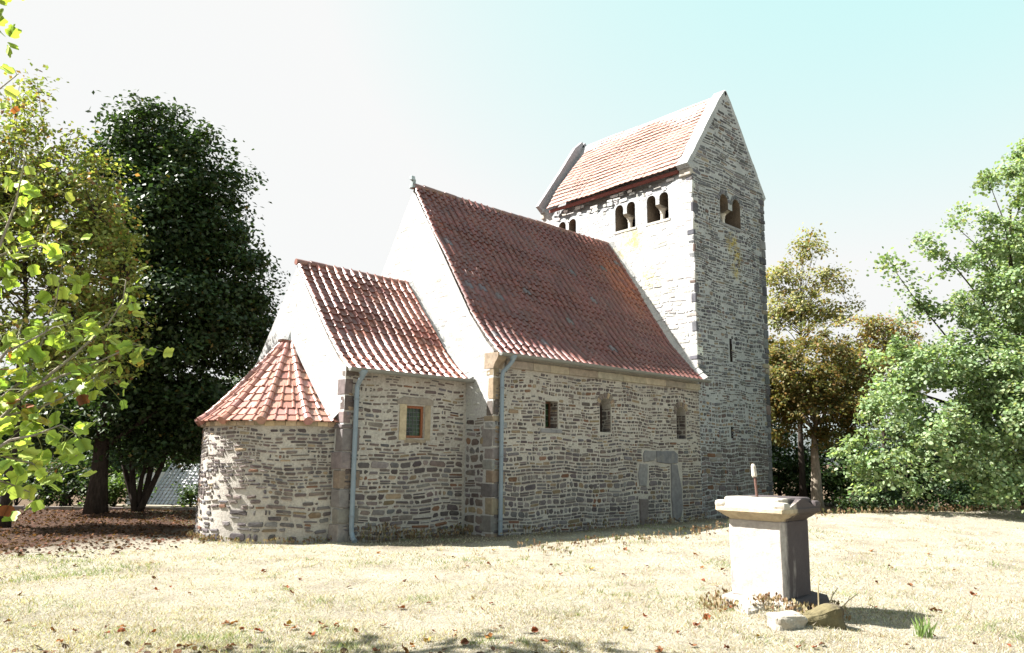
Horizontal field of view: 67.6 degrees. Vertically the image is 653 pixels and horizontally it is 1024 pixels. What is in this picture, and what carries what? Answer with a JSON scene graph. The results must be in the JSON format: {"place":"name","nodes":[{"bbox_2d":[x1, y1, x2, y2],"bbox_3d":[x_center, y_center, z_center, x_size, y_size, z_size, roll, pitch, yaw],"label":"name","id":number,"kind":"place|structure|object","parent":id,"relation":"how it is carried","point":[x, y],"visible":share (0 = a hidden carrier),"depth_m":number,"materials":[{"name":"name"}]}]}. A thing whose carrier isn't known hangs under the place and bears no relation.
{"place":"outdoors","nodes":[
{"label":"outdoors","id":0,"kind":"place"},
{"bbox_2d":[0,465,1023,652],"bbox_3d":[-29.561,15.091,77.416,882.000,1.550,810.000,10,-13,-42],"label":"ground","id":1,"kind":"structure","parent":0,"point":[993,523],"depth_m":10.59,"materials":[{"name":"beige plant"}]},
{"bbox_2d":[0,456,76,505],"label":"bush","id":2,"kind":"object","parent":1,"relation":"on","point":[29,480],"visible":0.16,"depth_m":25.18,"materials":[{"name":"green plant"}]},
{"bbox_2d":[0,333,113,477],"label":"dark tree","id":3,"kind":"object","parent":1,"relation":"on","point":[4,436],"visible":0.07,"depth_m":32.19,"materials":[{"name":"green plant"}]},
{"bbox_2d":[24,452,113,506],"bbox_3d":[-14.468,5.075,24.927,3.107,2.081,2.283,0,-10,3],"label":"bush","id":4,"kind":"object","parent":1,"relation":"on","point":[70,484],"visible":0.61,"depth_m":24.61,"materials":[{"name":"green plant"}]},
{"bbox_2d":[0,59,161,527],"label":"chestnut tree","id":5,"kind":"object","parent":1,"relation":"on","point":[95,223],"visible":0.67,"depth_m":18.37,"materials":[{"name":"green plant"}]},
{"bbox_2d":[0,0,173,521],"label":"tulip tree","id":6,"kind":"object","parent":1,"relation":"on","point":[29,426],"visible":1,"depth_m":5.36,"materials":[{"name":"green plant"}]},
{"bbox_2d":[26,360,170,505],"bbox_3d":[-20.610,4.253,35.659,10.703,9.221,6.446,0,-10,4],"label":"dark tree","id":7,"kind":"object","parent":1,"relation":"on","point":[111,464],"visible":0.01,"depth_m":34.76,"materials":[{"name":"green plant"}]},
{"bbox_2d":[13,506,195,510],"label":"stone kerb","id":8,"kind":"structure","parent":1,"relation":"on","point":[111,508],"depth_m":23.44,"materials":[{"name":"grey stone"}]},
{"bbox_2d":[75,469,156,506],"bbox_3d":[-12.758,5.266,24.432,2.559,1.439,1.795,3,-10,-15],"label":"bush","id":9,"kind":"object","parent":1,"relation":"on","point":[116,485],"visible":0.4,"depth_m":24.23,"materials":[{"name":"green plant"}]},
{"bbox_2d":[87,445,168,480],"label":"dark tree","id":10,"kind":"object","parent":1,"relation":"on","point":[111,472],"visible":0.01,"depth_m":50.30,"materials":[{"name":"green plant"}]},
{"bbox_2d":[73,504,195,506],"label":"boundary wall","id":11,"kind":"structure","parent":1,"relation":"on","point":[146,505],"depth_m":28.71,"materials":[{"name":"stone"}]},
{"bbox_2d":[2,89,290,514],"bbox_3d":[-10.511,-0.804,23.523,8.684,13.018,6.312,10,-13,-42],"label":"maple tree","id":12,"kind":"object","parent":1,"relation":"on","point":[187,221],"visible":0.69,"depth_m":22.86,"materials":[{"name":"green plant"}]},
{"bbox_2d":[85,369,232,511],"bbox_3d":[-10.842,3.530,23.260,4.814,4.394,3.244,1,-10,-1],"label":"tree","id":13,"kind":"object","parent":1,"relation":"on","point":[138,498],"visible":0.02,"depth_m":23.01,"materials":[{"name":"green plant"}]},
{"bbox_2d":[125,463,199,504],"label":"house","id":14,"kind":"structure","parent":1,"relation":"on","point":[164,493],"depth_m":35.16,"materials":[{"name":"grey concrete"}]},
{"bbox_2d":[153,454,199,471],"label":"dark tree","id":15,"kind":"object","parent":1,"relation":"on","point":[165,467],"visible":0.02,"depth_m":47.80,"materials":[{"name":"green plant"}]},
{"bbox_2d":[168,481,197,506],"bbox_3d":[-10.508,5.597,24.943,1.339,1.211,1.444,10,-13,-42],"label":"bush","id":16,"kind":"object","parent":1,"relation":"on","point":[190,493],"visible":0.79,"depth_m":24.80,"materials":[{"name":"green plant"}]},
{"bbox_2d":[162,357,256,502],"bbox_3d":[-12.426,5.153,37.588,7.443,8.225,7.484,10,-13,-42],"label":"dark tree","id":17,"kind":"object","parent":1,"relation":"on","point":[236,379],"visible":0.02,"depth_m":37.14,"materials":[{"name":"green plant"}]},
{"bbox_2d":[402,642,408,652],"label":"fallen leaf","id":18,"kind":"object","parent":1,"relation":"on","point":[406,649],"visible":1,"depth_m":6.67,"materials":[{"name":"brown plant"}]},
{"bbox_2d":[0,506,849,652],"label":"leaf litter","id":19,"kind":"object","parent":1,"relation":"on","point":[63,544],"visible":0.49,"depth_m":16.57,"materials":[{"name":"brown plant"}]},
{"bbox_2d":[460,638,468,644],"bbox_3d":[-0.427,2.870,6.961,0.073,0.034,0.083,-11,11,-27],"label":"fallen leaf","id":20,"kind":"object","parent":1,"relation":"on","point":[465,641],"visible":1,"depth_m":6.97,"materials":[{"name":"brown plant"}]},
{"bbox_2d":[194,90,773,543],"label":"stone church","id":21,"kind":"structure","parent":1,"relation":"on","point":[592,348],"depth_m":19.23,"materials":[{"name":"grey stone"}]},
{"bbox_2d":[531,626,537,631],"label":"fallen leaf","id":22,"kind":"object","parent":1,"relation":"on","point":[534,629],"visible":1,"depth_m":7.62,"materials":[{"name":"brown plant"}]},
{"bbox_2d":[180,504,1023,620],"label":"dry weeds","id":23,"kind":"object","parent":1,"relation":"on","point":[762,598],"visible":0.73,"depth_m":15.34,"materials":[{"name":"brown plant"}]},
{"bbox_2d":[655,646,662,651],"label":"fallen leaf","id":24,"kind":"object","parent":1,"relation":"on","point":[659,649],"visible":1,"depth_m":6.83,"materials":[{"name":"orange plant"}]},
{"bbox_2d":[733,594,766,614],"bbox_3d":[2.550,3.017,8.201,0.270,0.201,0.341,-5,-1,-16],"label":"broken stone","id":25,"kind":"object","parent":1,"relation":"on","point":[746,606],"visible":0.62,"depth_m":8.12,"materials":[{"name":"stone"}]},
{"bbox_2d":[715,464,829,611],"bbox_3d":[3.001,2.558,8.795,0.992,1.927,0.900,10,-13,-42],"label":"stone monument","id":26,"kind":"object","parent":1,"relation":"on","point":[769,544],"visible":0.81,"depth_m":8.53,"materials":[{"name":"stone"}]},
{"bbox_2d":[771,342,797,472],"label":"dark tree","id":27,"kind":"object","parent":1,"relation":"on","point":[787,451],"visible":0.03,"depth_m":43.90,"materials":[{"name":"green plant"}]},
{"bbox_2d":[766,610,807,630],"bbox_3d":[2.792,3.006,7.755,0.423,0.229,0.284,13,-9,-18],"label":"broken stone","id":28,"kind":"object","parent":1,"relation":"on","point":[787,620],"visible":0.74,"depth_m":7.65,"materials":[{"name":"stone"}]},
{"bbox_2d":[771,418,831,503],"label":"dark tree","id":29,"kind":"object","parent":1,"relation":"on","point":[781,480],"visible":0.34,"depth_m":44.36,"materials":[{"name":"green plant"}]},
{"bbox_2d":[765,221,865,496],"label":"yellow tree","id":30,"kind":"object","parent":1,"relation":"on","point":[809,308],"visible":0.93,"depth_m":43.59,"materials":[{"name":"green plant"}]},
{"bbox_2d":[818,577,819,604],"bbox_3d":[3.287,2.917,8.178,0.086,0.472,0.027,8,-12,-37],"label":"dry stalk","id":31,"kind":"object","parent":1,"relation":"on","point":[818,590],"visible":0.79,"depth_m":8.18,"materials":[{"name":"beige plant"}]},
{"bbox_2d":[799,603,846,628],"bbox_3d":[3.188,3.064,7.925,0.518,0.331,0.286,-5,-9,-13],"label":"broken stone","id":32,"kind":"object","parent":1,"relation":"on","point":[829,615],"visible":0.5,"depth_m":7.84,"materials":[{"name":"stone"}]},
{"bbox_2d":[768,316,901,514],"bbox_3d":[14.171,4.155,35.758,6.127,9.393,8.132,26,-27,-68],"label":"brown chestnut","id":33,"kind":"object","parent":1,"relation":"on","point":[796,397],"visible":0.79,"depth_m":35.03,"materials":[{"name":"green plant"}]},
{"bbox_2d":[783,422,897,505],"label":"dark tree","id":34,"kind":"object","parent":1,"relation":"on","point":[836,480],"visible":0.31,"depth_m":42.37,"materials":[{"name":"green plant"}]},
{"bbox_2d":[826,479,931,513],"bbox_3d":[16.165,7.684,33.867,4.239,1.917,2.906,-1,-10,10],"label":"bush","id":35,"kind":"object","parent":1,"relation":"on","point":[891,496],"visible":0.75,"depth_m":33.35,"materials":[{"name":"green plant"}]},
{"bbox_2d":[826,310,949,509],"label":"yellow tree","id":36,"kind":"object","parent":1,"relation":"on","point":[871,330],"visible":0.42,"depth_m":41.12,"materials":[{"name":"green plant"}]},
{"bbox_2d":[850,418,975,508],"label":"dark tree","id":37,"kind":"object","parent":1,"relation":"on","point":[918,481],"visible":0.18,"depth_m":40.46,"materials":[{"name":"green plant"}]},
{"bbox_2d":[911,613,937,638],"bbox_3d":[4.079,2.973,7.591,0.244,0.247,0.220,10,-13,-42],"label":"grass tuft","id":38,"kind":"object","parent":1,"relation":"on","point":[923,631],"visible":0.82,"depth_m":7.57,"materials":[{"name":"green plant"}]},
{"bbox_2d":[826,138,1023,512],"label":"hazel tree","id":39,"kind":"object","parent":1,"relation":"on","point":[995,389],"visible":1,"depth_m":20.97,"materials":[{"name":"green plant"}]},
{"bbox_2d":[906,409,1017,508],"bbox_3d":[24.078,6.779,39.706,7.412,5.942,5.349,0,-10,3],"label":"dark tree","id":40,"kind":"object","parent":1,"relation":"on","point":[938,479],"visible":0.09,"depth_m":38.70,"materials":[{"name":"green plant"}]},
{"bbox_2d":[918,478,1019,511],"bbox_3d":[19.599,7.366,32.688,3.359,2.107,3.539,10,-13,-42],"label":"bush","id":41,"kind":"object","parent":1,"relation":"on","point":[953,493],"visible":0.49,"depth_m":32.58,"materials":[{"name":"green plant"}]},
{"bbox_2d":[949,450,1019,508],"bbox_3d":[26.187,6.392,37.552,8.445,6.268,5.556,1,-10,-5],"label":"dark tree","id":42,"kind":"object","parent":1,"relation":"on","point":[1005,483],"visible":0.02,"depth_m":36.53,"materials":[{"name":"green plant"}]},
{"bbox_2d":[0,0,1023,464],"label":"sky","id":43,"kind":"structure","parent":0,"point":[871,120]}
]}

